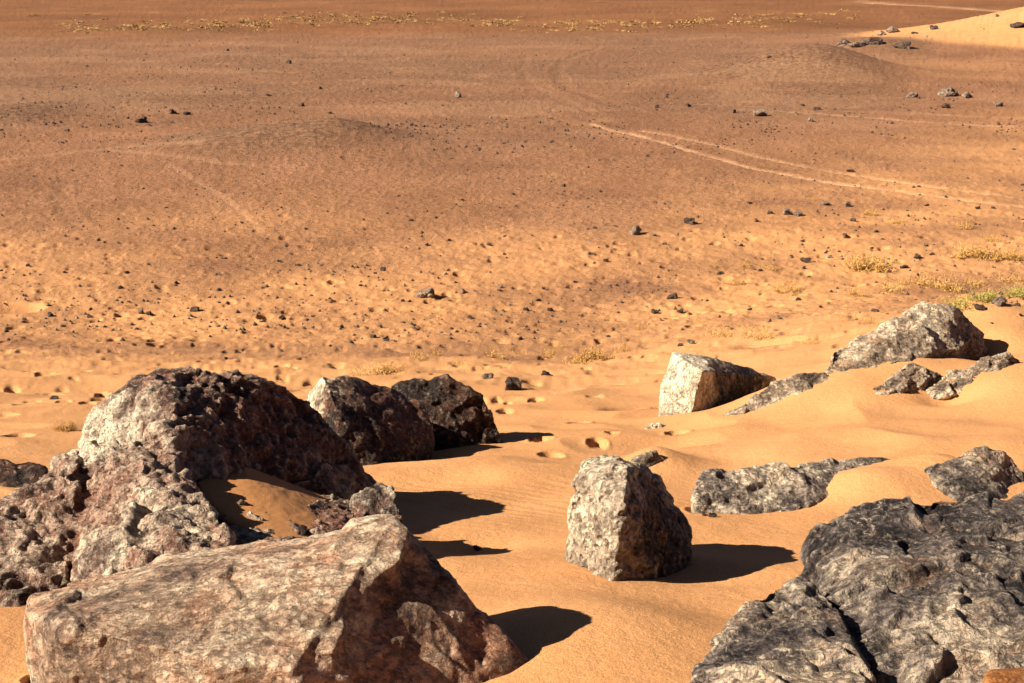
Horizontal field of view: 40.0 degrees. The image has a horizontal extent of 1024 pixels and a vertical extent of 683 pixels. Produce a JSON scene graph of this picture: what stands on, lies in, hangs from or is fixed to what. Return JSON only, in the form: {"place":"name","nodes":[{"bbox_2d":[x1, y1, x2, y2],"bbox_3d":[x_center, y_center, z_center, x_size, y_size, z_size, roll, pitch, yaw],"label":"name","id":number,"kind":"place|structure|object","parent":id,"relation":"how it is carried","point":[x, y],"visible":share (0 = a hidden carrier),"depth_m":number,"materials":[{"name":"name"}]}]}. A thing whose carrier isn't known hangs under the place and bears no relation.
{"place":"outdoors","nodes":[
{"label":"outdoors","id":0,"kind":"place"},
{"bbox_2d":[0,0,1023,682],"bbox_3d":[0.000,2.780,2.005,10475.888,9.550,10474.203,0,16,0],"label":"desert ground","id":1,"kind":"structure","parent":0,"point":[536,594],"depth_m":34.60,"materials":[{"name":"orange sand"}]},
{"bbox_2d":[0,459,47,487],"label":"boulder","id":2,"kind":"object","parent":1,"relation":"on","point":[13,475],"visible":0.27,"depth_m":9.24,"materials":[{"name":"grey stone"}]},
{"bbox_2d":[49,395,58,399],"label":"stone","id":3,"kind":"object","parent":1,"relation":"on","point":[53,397],"visible":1,"depth_m":15.40,"materials":[{"name":"stone"}]},
{"bbox_2d":[47,419,80,432],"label":"dry plant","id":4,"kind":"object","parent":1,"relation":"on","point":[69,427],"visible":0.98,"depth_m":12.24,"materials":[{"name":"plant"}]},
{"bbox_2d":[134,117,147,122],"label":"stone","id":5,"kind":"object","parent":1,"relation":"on","point":[142,120],"visible":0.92,"depth_m":56.52,"materials":[{"name":"stone"}]},
{"bbox_2d":[169,109,176,113],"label":"stone","id":6,"kind":"object","parent":1,"relation":"on","point":[171,111],"visible":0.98,"depth_m":59.23,"materials":[{"name":"stone"}]},
{"bbox_2d":[189,306,198,311],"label":"stone","id":7,"kind":"object","parent":1,"relation":"on","point":[194,309],"visible":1,"depth_m":27.50,"materials":[{"name":"grey stone"}]},
{"bbox_2d":[0,365,402,606],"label":"boulder","id":8,"kind":"object","parent":1,"relation":"on","point":[117,490],"visible":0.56,"depth_m":7.06,"materials":[{"name":"grey stone"}]},
{"bbox_2d":[197,467,328,537],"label":"drifted sand","id":9,"kind":"structure","parent":8,"relation":"in","point":[278,501],"depth_m":6.97,"materials":[{"name":"orange sand"}]},
{"bbox_2d":[237,499,247,505],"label":"stone","id":10,"kind":"object","parent":9,"relation":"on","point":[242,502],"visible":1,"depth_m":6.85,"materials":[{"name":"grey stone"}]},
{"bbox_2d":[297,525,306,535],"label":"stone","id":11,"kind":"object","parent":9,"relation":"on","point":[302,530],"visible":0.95,"depth_m":6.68,"materials":[{"name":"grey stone"}]},
{"bbox_2d":[23,514,527,682],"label":"boulder","id":12,"kind":"object","parent":1,"relation":"on","point":[381,598],"visible":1,"depth_m":4.91,"materials":[{"name":"brown stone"}]},
{"bbox_2d":[348,364,368,375],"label":"dry plant","id":13,"kind":"object","parent":1,"relation":"on","point":[357,373],"visible":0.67,"depth_m":18.54,"materials":[{"name":"plant"}]},
{"bbox_2d":[304,375,434,465],"bbox_3d":[-1.124,0.735,10.685,0.922,0.996,1.117,9,18,28],"label":"boulder","id":14,"kind":"object","parent":1,"relation":"on","point":[374,424],"visible":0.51,"depth_m":10.45,"materials":[{"name":"grey stone"}]},
{"bbox_2d":[365,360,405,374],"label":"dry plant","id":15,"kind":"object","parent":1,"relation":"on","point":[387,371],"visible":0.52,"depth_m":18.73,"materials":[{"name":"plant"}]},
{"bbox_2d":[410,349,428,359],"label":"dry plant","id":16,"kind":"object","parent":1,"relation":"on","point":[418,357],"visible":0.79,"depth_m":21.72,"materials":[{"name":"plant"}]},
{"bbox_2d":[416,287,435,297],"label":"stone","id":17,"kind":"object","parent":1,"relation":"on","point":[427,292],"visible":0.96,"depth_m":28.72,"materials":[{"name":"grey stone"}]},
{"bbox_2d":[428,345,444,355],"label":"dry plant","id":18,"kind":"object","parent":1,"relation":"on","point":[437,352],"visible":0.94,"depth_m":22.31,"materials":[{"name":"plant"}]},
{"bbox_2d":[391,374,501,450],"bbox_3d":[-0.638,0.720,11.611,0.879,0.924,0.982,-13,20,-38],"label":"boulder","id":19,"kind":"object","parent":1,"relation":"on","point":[460,414],"visible":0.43,"depth_m":11.45,"materials":[{"name":"grey stone"}]},
{"bbox_2d":[455,91,460,97],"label":"stone","id":20,"kind":"object","parent":1,"relation":"on","point":[457,94],"visible":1,"depth_m":65.31,"materials":[{"name":"grey stone"}]},
{"bbox_2d":[55,8,861,32],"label":"grass","id":21,"kind":"structure","parent":1,"relation":"on","point":[376,20],"depth_m":124.79,"materials":[{"name":"plant"}]},
{"bbox_2d":[473,545,480,550],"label":"stone","id":22,"kind":"object","parent":1,"relation":"on","point":[476,548],"visible":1,"depth_m":7.58,"materials":[{"name":"black stone"}]},
{"bbox_2d":[482,373,493,378],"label":"stone","id":23,"kind":"object","parent":1,"relation":"on","point":[488,376],"visible":1,"depth_m":17.70,"materials":[{"name":"grey stone"}]},
{"bbox_2d":[485,346,509,359],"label":"dry plant","id":24,"kind":"object","parent":1,"relation":"on","point":[494,355],"visible":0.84,"depth_m":21.89,"materials":[{"name":"plant"}]},
{"bbox_2d":[0,104,1023,344],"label":"gravel","id":25,"kind":"structure","parent":1,"relation":"on","point":[357,326],"depth_m":29.82,"materials":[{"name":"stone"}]},
{"bbox_2d":[0,12,1023,153],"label":"gravel","id":26,"kind":"structure","parent":1,"relation":"on","point":[410,124],"depth_m":59.61,"materials":[{"name":"stone"}]},
{"bbox_2d":[505,377,521,390],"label":"stone","id":27,"kind":"object","parent":1,"relation":"on","point":[513,383],"visible":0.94,"depth_m":16.56,"materials":[{"name":"grey stone"}]},
{"bbox_2d":[541,370,552,375],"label":"stone","id":28,"kind":"object","parent":1,"relation":"on","point":[546,373],"visible":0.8,"depth_m":18.74,"materials":[{"name":"grey stone"}]},
{"bbox_2d":[540,345,559,358],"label":"dry plant","id":29,"kind":"object","parent":1,"relation":"on","point":[549,352],"visible":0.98,"depth_m":22.55,"materials":[{"name":"plant"}]},
{"bbox_2d":[561,350,587,364],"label":"dry plant","id":30,"kind":"object","parent":1,"relation":"on","point":[574,362],"visible":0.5,"depth_m":20.59,"materials":[{"name":"plant"}]},
{"bbox_2d":[570,344,615,363],"bbox_3d":[1.205,0.195,21.591,0.807,0.327,0.785,-6,17,-19],"label":"dry plant","id":31,"kind":"object","parent":1,"relation":"on","point":[596,355],"visible":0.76,"depth_m":21.60,"materials":[{"name":"plant"}]},
{"bbox_2d":[614,341,633,352],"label":"dry plant","id":32,"kind":"object","parent":1,"relation":"on","point":[623,349],"visible":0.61,"depth_m":22.89,"materials":[{"name":"plant"}]},
{"bbox_2d":[564,454,692,580],"bbox_3d":[0.596,0.978,6.970,0.566,0.908,0.937,12,20,36],"label":"boulder","id":33,"kind":"object","parent":1,"relation":"on","point":[627,520],"visible":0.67,"depth_m":6.69,"materials":[{"name":"grey stone"}]},
{"bbox_2d":[630,225,641,234],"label":"stone","id":34,"kind":"object","parent":1,"relation":"on","point":[635,230],"visible":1,"depth_m":34.65,"materials":[{"name":"beige stone"}]},
{"bbox_2d":[630,450,664,466],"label":"rock","id":35,"kind":"object","parent":1,"relation":"on","point":[650,458],"visible":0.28,"depth_m":10.00,"materials":[{"name":"grey stone"}]},
{"bbox_2d":[651,309,658,313],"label":"stone","id":36,"kind":"object","parent":1,"relation":"on","point":[653,311],"visible":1,"depth_m":27.38,"materials":[{"name":"grey stone"}]},
{"bbox_2d":[644,423,666,428],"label":"rock","id":37,"kind":"object","parent":1,"relation":"on","point":[654,425],"visible":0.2,"depth_m":12.56,"materials":[{"name":"grey stone"}]},
{"bbox_2d":[666,293,677,298],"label":"stone","id":38,"kind":"object","parent":1,"relation":"on","point":[673,296],"visible":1,"depth_m":28.64,"materials":[{"name":"grey stone"}]},
{"bbox_2d":[684,217,694,224],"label":"stone","id":39,"kind":"object","parent":1,"relation":"on","point":[690,221],"visible":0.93,"depth_m":36.07,"materials":[{"name":"stone"}]},
{"bbox_2d":[687,339,694,343],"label":"stone","id":40,"kind":"object","parent":1,"relation":"on","point":[690,341],"visible":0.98,"depth_m":22.09,"materials":[{"name":"grey stone"}]},
{"bbox_2d":[708,512,716,517],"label":"stone","id":41,"kind":"object","parent":1,"relation":"on","point":[713,515],"visible":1,"depth_m":8.28,"materials":[{"name":"grey stone"}]},
{"bbox_2d":[658,351,775,415],"bbox_3d":[1.971,0.496,13.888,0.606,1.023,1.846,10,19,32],"label":"boulder","id":42,"kind":"object","parent":1,"relation":"on","point":[692,383],"visible":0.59,"depth_m":13.29,"materials":[{"name":"grey stone"}]},
{"bbox_2d":[705,324,733,337],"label":"dry plant","id":43,"kind":"object","parent":1,"relation":"on","point":[722,333],"visible":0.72,"depth_m":22.96,"materials":[{"name":"plant"}]},
{"bbox_2d":[721,278,735,284],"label":"dry plant","id":44,"kind":"object","parent":1,"relation":"on","point":[732,283],"visible":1,"depth_m":29.74,"materials":[{"name":"plant"}]},
{"bbox_2d":[733,275,746,284],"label":"dry plant","id":45,"kind":"object","parent":1,"relation":"on","point":[740,281],"visible":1,"depth_m":29.78,"materials":[{"name":"plant"}]},
{"bbox_2d":[739,259,750,268],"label":"dry plant","id":46,"kind":"object","parent":1,"relation":"on","point":[743,265],"visible":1,"depth_m":31.36,"materials":[{"name":"plant"}]},
{"bbox_2d":[739,322,777,339],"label":"dry plant","id":47,"kind":"object","parent":1,"relation":"on","point":[760,336],"visible":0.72,"depth_m":21.43,"materials":[{"name":"plant"}]},
{"bbox_2d":[753,109,767,115],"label":"stone","id":48,"kind":"object","parent":1,"relation":"on","point":[760,112],"visible":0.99,"depth_m":58.22,"materials":[{"name":"beige stone"}]},
{"bbox_2d":[762,263,776,270],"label":"dry plant","id":49,"kind":"object","parent":1,"relation":"on","point":[770,266],"visible":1,"depth_m":31.05,"materials":[{"name":"plant"}]},
{"bbox_2d":[723,372,828,415],"bbox_3d":[2.504,0.550,12.615,1.213,0.480,0.578,-13,20,-38],"label":"boulder","id":50,"kind":"object","parent":1,"relation":"on","point":[775,391],"visible":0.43,"depth_m":12.54,"materials":[{"name":"grey stone"}]},
{"bbox_2d":[773,283,786,293],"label":"dry plant","id":51,"kind":"object","parent":1,"relation":"on","point":[776,290],"visible":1,"depth_m":28.77,"materials":[{"name":"plant"}]},
{"bbox_2d":[688,577,875,682],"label":"boulder","id":52,"kind":"object","parent":1,"relation":"on","point":[794,630],"visible":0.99,"depth_m":4.96,"materials":[{"name":"grey stone"}]},
{"bbox_2d":[782,208,792,214],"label":"stone","id":53,"kind":"object","parent":1,"relation":"on","point":[786,211],"visible":1,"depth_m":37.22,"materials":[{"name":"beige stone"}]},
{"bbox_2d":[691,457,889,514],"bbox_3d":[1.864,0.999,8.874,1.790,0.520,0.498,-9,18,-30],"label":"boulder","id":54,"kind":"object","parent":1,"relation":"on","point":[773,487],"visible":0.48,"depth_m":8.64,"materials":[{"name":"grey stone"}]},
{"bbox_2d":[776,278,804,292],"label":"dry plant","id":55,"kind":"object","parent":1,"relation":"on","point":[792,289],"visible":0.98,"depth_m":29.03,"materials":[{"name":"plant"}]},
{"bbox_2d":[793,211,802,216],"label":"stone","id":56,"kind":"object","parent":1,"relation":"on","point":[797,213],"visible":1,"depth_m":37.12,"materials":[{"name":"beige stone"}]},
{"bbox_2d":[800,257,811,262],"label":"stone","id":57,"kind":"object","parent":1,"relation":"on","point":[805,260],"visible":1,"depth_m":31.73,"materials":[{"name":"grey stone"}]},
{"bbox_2d":[800,337,816,343],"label":"dry plant","id":58,"kind":"object","parent":1,"relation":"on","point":[812,342],"visible":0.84,"depth_m":19.71,"materials":[{"name":"plant"}]},
{"bbox_2d":[821,201,829,204],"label":"stone","id":59,"kind":"object","parent":1,"relation":"on","point":[825,203],"visible":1,"depth_m":38.57,"materials":[{"name":"beige stone"}]},
{"bbox_2d":[836,38,850,45],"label":"stone","id":60,"kind":"object","parent":1,"relation":"on","point":[842,42],"visible":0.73,"depth_m":91.55,"materials":[{"name":"grey stone"}]},
{"bbox_2d":[845,201,850,206],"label":"stone","id":61,"kind":"object","parent":1,"relation":"on","point":[847,203],"visible":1,"depth_m":38.29,"materials":[{"name":"beige stone"}]},
{"bbox_2d":[838,313,861,320],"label":"dry plant","id":62,"kind":"object","parent":1,"relation":"on","point":[850,319],"visible":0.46,"depth_m":22.50,"materials":[{"name":"plant"}]},
{"bbox_2d":[848,41,865,47],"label":"stone","id":63,"kind":"object","parent":1,"relation":"on","point":[858,44],"visible":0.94,"depth_m":90.01,"materials":[{"name":"grey stone"}]},
{"bbox_2d":[847,283,871,297],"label":"dry plant","id":64,"kind":"object","parent":1,"relation":"on","point":[853,292],"visible":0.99,"depth_m":28.30,"materials":[{"name":"plant"}]},
{"bbox_2d":[841,248,892,272],"bbox_3d":[7.811,-1.766,30.945,1.180,0.590,1.267,11,19,35],"label":"dry plant","id":65,"kind":"object","parent":1,"relation":"on","point":[871,265],"visible":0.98,"depth_m":30.96,"materials":[{"name":"plant"}]},
{"bbox_2d":[861,314,879,324],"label":"dry plant","id":66,"kind":"object","parent":1,"relation":"on","point":[867,322],"visible":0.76,"depth_m":21.57,"materials":[{"name":"plant"}]},
{"bbox_2d":[862,206,880,215],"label":"dry plant","id":67,"kind":"object","parent":1,"relation":"on","point":[867,213],"visible":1,"depth_m":37.39,"materials":[{"name":"plant"}]},
{"bbox_2d":[863,37,882,44],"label":"stone","id":68,"kind":"object","parent":1,"relation":"on","point":[874,41],"visible":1,"depth_m":90.17,"materials":[{"name":"grey stone"}]},
{"bbox_2d":[885,26,899,32],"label":"stone","id":69,"kind":"object","parent":1,"relation":"on","point":[891,29],"visible":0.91,"depth_m":98.71,"materials":[{"name":"grey stone"}]},
{"bbox_2d":[874,273,911,293],"bbox_3d":[7.737,-1.169,28.784,0.743,0.415,0.822,-1,16,-3],"label":"dry plant","id":70,"kind":"object","parent":1,"relation":"on","point":[891,289],"visible":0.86,"depth_m":28.83,"materials":[{"name":"plant"}]},
{"bbox_2d":[886,213,905,223],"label":"dry plant","id":71,"kind":"object","parent":1,"relation":"on","point":[897,221],"visible":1,"depth_m":36.23,"materials":[{"name":"plant"}]},
{"bbox_2d":[892,41,910,48],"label":"stone","id":72,"kind":"object","parent":1,"relation":"on","point":[905,45],"visible":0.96,"depth_m":88.63,"materials":[{"name":"grey stone"}]},
{"bbox_2d":[825,301,986,373],"bbox_3d":[3.807,0.122,13.435,0.909,0.882,2.352,14,21,41],"label":"boulder","id":73,"kind":"object","parent":1,"relation":"on","point":[922,329],"visible":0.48,"depth_m":13.19,"materials":[{"name":"grey stone"}]},
{"bbox_2d":[872,363,941,394],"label":"rock","id":74,"kind":"object","parent":1,"relation":"on","point":[909,377],"visible":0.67,"depth_m":12.34,"materials":[{"name":"grey stone"}]},
{"bbox_2d":[898,276,915,284],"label":"dry plant","id":75,"kind":"object","parent":1,"relation":"on","point":[907,282],"visible":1,"depth_m":29.59,"materials":[{"name":"plant"}]},
{"bbox_2d":[797,491,1023,682],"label":"boulder","id":76,"kind":"object","parent":1,"relation":"on","point":[909,589],"visible":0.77,"depth_m":5.48,"materials":[{"name":"grey stone"}]},
{"bbox_2d":[906,92,918,96],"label":"stone","id":77,"kind":"object","parent":1,"relation":"on","point":[912,94],"visible":1,"depth_m":64.90,"materials":[{"name":"grey stone"}]},
{"bbox_2d":[914,270,955,288],"bbox_3d":[8.702,-1.295,29.243,0.637,0.458,0.987,-8,18,-27],"label":"dry plant","id":78,"kind":"object","parent":1,"relation":"on","point":[920,283],"visible":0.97,"depth_m":29.29,"materials":[{"name":"plant"}]},
{"bbox_2d":[941,103,950,107],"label":"stone","id":79,"kind":"object","parent":1,"relation":"on","point":[945,105],"visible":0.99,"depth_m":60.68,"materials":[{"name":"brown stone"}]},
{"bbox_2d":[937,87,958,96],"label":"stone","id":80,"kind":"object","parent":1,"relation":"on","point":[948,92],"visible":0.88,"depth_m":65.86,"materials":[{"name":"grey stone"}]},
{"bbox_2d":[937,273,970,293],"bbox_3d":[9.027,-1.203,28.752,0.655,0.471,1.015,0,16,-1],"label":"dry plant","id":81,"kind":"object","parent":1,"relation":"on","point":[950,288],"visible":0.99,"depth_m":28.83,"materials":[{"name":"plant"}]},
{"bbox_2d":[932,291,976,310],"bbox_3d":[4.775,-0.414,14.989,0.642,0.210,0.510,-11,19,-35],"label":"green plant","id":82,"kind":"object","parent":1,"relation":"on","point":[960,301],"visible":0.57,"depth_m":14.96,"materials":[{"name":"plant"}]},
{"bbox_2d":[956,218,974,229],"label":"dry plant","id":83,"kind":"object","parent":1,"relation":"on","point":[967,225],"visible":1,"depth_m":35.34,"materials":[{"name":"plant"}]},
{"bbox_2d":[961,91,971,97],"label":"stone","id":84,"kind":"object","parent":1,"relation":"on","point":[967,94],"visible":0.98,"depth_m":65.10,"materials":[{"name":"grey stone"}]},
{"bbox_2d":[926,352,1019,399],"bbox_3d":[4.150,0.347,12.531,1.126,0.413,0.345,-9,18,-29],"label":"rock","id":85,"kind":"object","parent":1,"relation":"on","point":[950,384],"visible":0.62,"depth_m":12.50,"materials":[{"name":"grey stone"}]},
{"bbox_2d":[924,445,1023,501],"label":"boulder","id":86,"kind":"object","parent":1,"relation":"on","point":[982,469],"visible":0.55,"depth_m":8.83,"materials":[{"name":"grey stone"}]},
{"bbox_2d":[949,240,999,259],"bbox_3d":[10.616,-2.049,32.053,1.274,0.455,1.040,10,18,30],"label":"dry plant","id":87,"kind":"object","parent":1,"relation":"on","point":[976,254],"visible":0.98,"depth_m":32.11,"materials":[{"name":"plant"}]},
{"bbox_2d":[965,271,989,287],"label":"dry plant","id":88,"kind":"object","parent":1,"relation":"on","point":[976,285],"visible":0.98,"depth_m":29.42,"materials":[{"name":"plant"}]},
{"bbox_2d":[974,304,986,310],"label":"stone","id":89,"kind":"object","parent":1,"relation":"on","point":[979,307],"visible":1,"depth_m":14.74,"materials":[{"name":"grey stone"}]},
{"bbox_2d":[963,286,1003,303],"bbox_3d":[5.047,-0.495,15.040,0.496,0.162,0.394,-12,20,-35],"label":"green plant","id":90,"kind":"object","parent":1,"relation":"on","point":[988,296],"visible":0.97,"depth_m":15.02,"materials":[{"name":"plant"}]},
{"bbox_2d":[982,233,999,243],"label":"dry plant","id":91,"kind":"object","parent":1,"relation":"on","point":[988,238],"visible":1,"depth_m":33.87,"materials":[{"name":"plant"}]},
{"bbox_2d":[993,102,1002,106],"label":"stone","id":92,"kind":"object","parent":1,"relation":"on","point":[998,104],"visible":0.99,"depth_m":61.38,"materials":[{"name":"grey stone"}]},
{"bbox_2d":[991,296,1006,306],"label":"stone","id":93,"kind":"object","parent":1,"relation":"on","point":[1000,301],"visible":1,"depth_m":14.84,"materials":[{"name":"grey stone"}]},
{"bbox_2d":[982,667,1023,682],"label":"rock","id":94,"kind":"object","parent":1,"relation":"on","point":[1010,675],"visible":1,"depth_m":4.64,"materials":[{"name":"orange stone"}]},
{"bbox_2d":[987,245,1023,262],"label":"dry plant","id":95,"kind":"object","parent":1,"relation":"on","point":[1005,255],"visible":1,"depth_m":31.77,"materials":[{"name":"plant"}]},
{"bbox_2d":[993,270,1023,282],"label":"dry plant","id":96,"kind":"object","parent":1,"relation":"on","point":[1009,279],"visible":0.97,"depth_m":29.81,"materials":[{"name":"plant"}]},
{"bbox_2d":[999,281,1023,297],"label":"green plant","id":97,"kind":"object","parent":1,"relation":"on","point":[1016,292],"visible":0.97,"depth_m":28.06,"materials":[{"name":"plant"}]},
{"bbox_2d":[1010,22,1023,27],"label":"stone","id":98,"kind":"object","parent":1,"relation":"on","point":[1017,25],"visible":1,"depth_m":93.43,"materials":[{"name":"grey stone"}]}
]}

